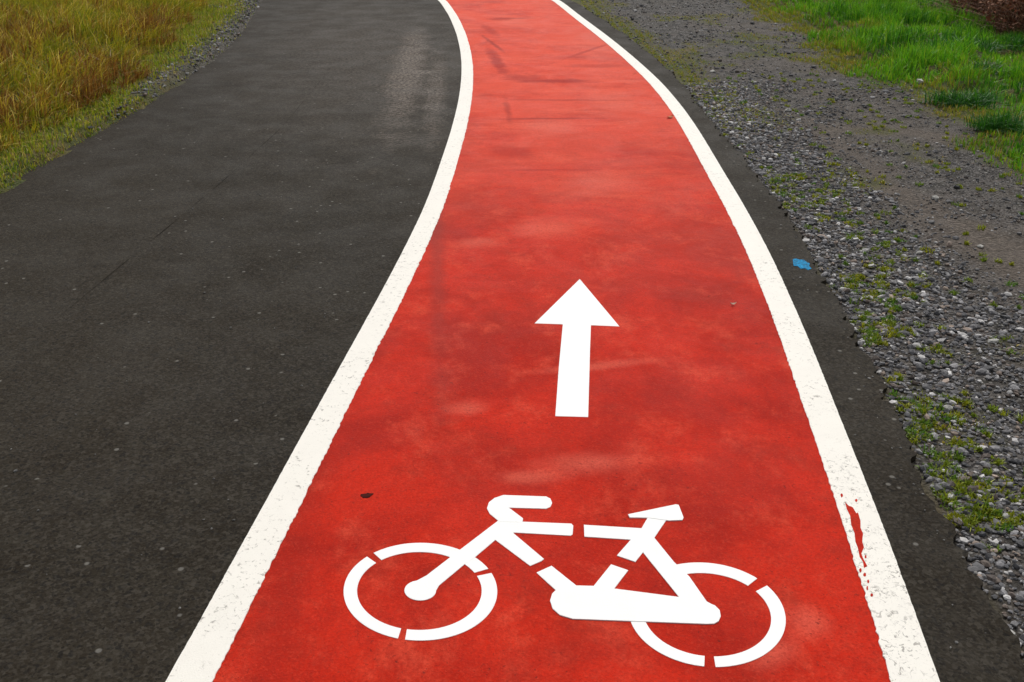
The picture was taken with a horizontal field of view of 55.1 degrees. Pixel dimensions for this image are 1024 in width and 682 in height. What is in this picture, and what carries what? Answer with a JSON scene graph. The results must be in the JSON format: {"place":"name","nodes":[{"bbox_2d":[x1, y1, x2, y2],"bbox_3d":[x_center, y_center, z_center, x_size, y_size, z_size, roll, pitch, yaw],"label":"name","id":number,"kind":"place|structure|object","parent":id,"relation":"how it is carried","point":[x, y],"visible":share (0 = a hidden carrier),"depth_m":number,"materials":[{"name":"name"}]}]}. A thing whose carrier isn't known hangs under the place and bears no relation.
{"place":"outdoors","nodes":[
{"label":"outdoors","id":0,"kind":"place"},
{"bbox_2d":[0,0,209,152],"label":"tall grass","id":1,"kind":"structure","parent":0,"point":[52,17],"depth_m":9.01,"materials":[{"name":"plant"}]},
{"bbox_2d":[0,0,1023,681],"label":"asphalt path","id":2,"kind":"structure","parent":0,"point":[122,544],"depth_m":4.10,"materials":[{"name":"grey asphalt"}]},
{"bbox_2d":[54,85,316,320],"bbox_3d":[-1.773,-1.257,6.565,0.105,0.001,5.463,1,26,2],"label":"asphalt joint","id":3,"kind":"object","parent":2,"relation":"on","point":[174,221],"visible":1,"depth_m":5.17,"materials":[{"name":"black asphalt"}]},
{"bbox_2d":[165,0,473,681],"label":"edge line","id":4,"kind":"object","parent":2,"relation":"on","point":[203,654],"visible":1,"depth_m":3.17,"materials":[{"name":"paint"}]},
{"bbox_2d":[10,83,985,647],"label":"chippings","id":5,"kind":"object","parent":2,"relation":"on","point":[748,283],"visible":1,"depth_m":3.53,"materials":[{"name":"gravel"}]},
{"bbox_2d":[213,0,889,681],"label":"cycle lane","id":6,"kind":"structure","parent":2,"relation":"on","point":[579,160],"depth_m":3.27,"materials":[{"name":"red paint"}]},
{"bbox_2d":[360,493,373,497],"bbox_3d":[-0.438,0.466,2.958,0.038,0.002,0.026,0,26,0],"label":"tar spot","id":7,"kind":"object","parent":6,"relation":"on","point":[367,495],"visible":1,"depth_m":2.96,"materials":[{"name":"black asphalt"}]},
{"bbox_2d":[344,495,785,666],"bbox_3d":[0.126,0.618,2.639,1.135,0.004,0.708,0,26,0],"label":"bicycle marking","id":8,"kind":"object","parent":6,"relation":"on","point":[602,599],"visible":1,"depth_m":2.58,"materials":[{"name":"white paint"}]},
{"bbox_2d":[535,279,618,416],"bbox_3d":[0.269,-0.011,3.956,0.350,0.002,1.270,0,26,0],"label":"arrow marking","id":9,"kind":"object","parent":6,"relation":"on","point":[577,310],"visible":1,"depth_m":3.94,"materials":[{"name":"white paint"}]},
{"bbox_2d":[552,0,939,681],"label":"edge line","id":10,"kind":"object","parent":2,"relation":"on","point":[902,638],"visible":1,"depth_m":3.18,"materials":[{"name":"paint"}]},
{"bbox_2d":[793,258,811,269],"bbox_3d":[1.390,-0.368,4.709,0.080,0.003,0.148,4,26,8],"label":"paint mark","id":11,"kind":"object","parent":2,"relation":"on","point":[801,264],"visible":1,"depth_m":4.70,"materials":[{"name":"blue paint"}]},
{"bbox_2d":[0,0,1023,193],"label":"ground","id":12,"kind":"structure","parent":0,"point":[189,71],"depth_m":8.57,"materials":[{"name":"green plant"}]},
{"bbox_2d":[0,0,256,188],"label":"short grass","id":13,"kind":"structure","parent":12,"relation":"on","point":[117,97],"depth_m":7.94,"materials":[{"name":"green plant"}]},
{"bbox_2d":[88,0,1023,662],"bbox_3d":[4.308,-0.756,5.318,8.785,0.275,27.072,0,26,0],"label":"gravel verge","id":14,"kind":"structure","parent":12,"relation":"on","point":[1005,244],"depth_m":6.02,"materials":[{"name":"grey gravel"}]},
{"bbox_2d":[682,70,1023,551],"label":"moss and weeds","id":15,"kind":"object","parent":14,"relation":"on","point":[989,513],"visible":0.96,"depth_m":4.05,"materials":[{"name":"green plant"}]},
{"bbox_2d":[943,405,953,410],"bbox_3d":[1.543,0.238,3.473,0.035,0.030,0.030,-14,29,-26],"label":"stone","id":16,"kind":"object","parent":14,"relation":"on","point":[946,407],"visible":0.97,"depth_m":3.46,"materials":[{"name":"white stone"}]},
{"bbox_2d":[988,338,998,342],"bbox_3d":[1.946,0.000,3.968,0.042,0.021,0.036,13,28,25],"label":"stone","id":17,"kind":"object","parent":14,"relation":"on","point":[993,340],"visible":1,"depth_m":3.96,"materials":[{"name":"white stone"}]},
{"bbox_2d":[581,0,1023,445],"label":"green grass","id":18,"kind":"structure","parent":12,"relation":"on","point":[889,24],"depth_m":9.91,"materials":[{"name":"green plant"}]},
{"bbox_2d":[843,25,880,38],"bbox_3d":[3.897,-3.421,10.843,0.610,0.175,0.660,-7,26,-13],"label":"grass tussock","id":19,"kind":"object","parent":12,"relation":"on","point":[863,31],"depth_m":10.79,"materials":[{"name":"green plant"}]},
{"bbox_2d":[914,50,945,65],"bbox_3d":[3.978,-2.689,9.311,0.724,0.173,0.648,-23,34,-39],"label":"grass tussock","id":20,"kind":"object","parent":12,"relation":"on","point":[930,56],"depth_m":9.28,"materials":[{"name":"green plant"}]},
{"bbox_2d":[904,31,1014,55],"bbox_3d":[4.580,-3.055,9.948,1.296,0.173,1.449,-10,27,-20],"label":"grass tussock","id":21,"kind":"object","parent":12,"relation":"on","point":[989,48],"depth_m":9.75,"materials":[{"name":"green plant"}]},
{"bbox_2d":[915,0,1018,21],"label":"bramble bush","id":22,"kind":"object","parent":12,"relation":"on","point":[968,3],"visible":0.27,"depth_m":11.59,"materials":[{"name":"plant"}]},
{"bbox_2d":[916,84,1019,110],"bbox_3d":[3.736,-1.957,7.864,1.121,0.175,1.037,14,29,27],"label":"grass tussock","id":23,"kind":"object","parent":12,"relation":"on","point":[966,98],"depth_m":7.91,"materials":[{"name":"green plant"}]},
{"bbox_2d":[939,0,1023,37],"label":"bramble bush","id":24,"kind":"object","parent":12,"relation":"on","point":[1013,20],"visible":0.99,"depth_m":10.48,"materials":[{"name":"brown plant"}]},
{"bbox_2d":[947,57,1019,76],"bbox_3d":[4.325,-2.539,8.976,1.140,0.158,1.165,-11,28,-21],"label":"grass tussock","id":25,"kind":"object","parent":12,"relation":"on","point":[986,66],"depth_m":8.85,"materials":[{"name":"green plant"}]},
{"bbox_2d":[951,104,1023,135],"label":"grass tussock","id":26,"kind":"object","parent":12,"relation":"on","point":[1002,122],"depth_m":7.13,"materials":[{"name":"green plant"}]},
{"bbox_2d":[991,31,1023,48],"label":"grass tussock","id":27,"kind":"object","parent":12,"relation":"on","point":[1016,41],"depth_m":9.78,"materials":[{"name":"green plant"}]}
]}

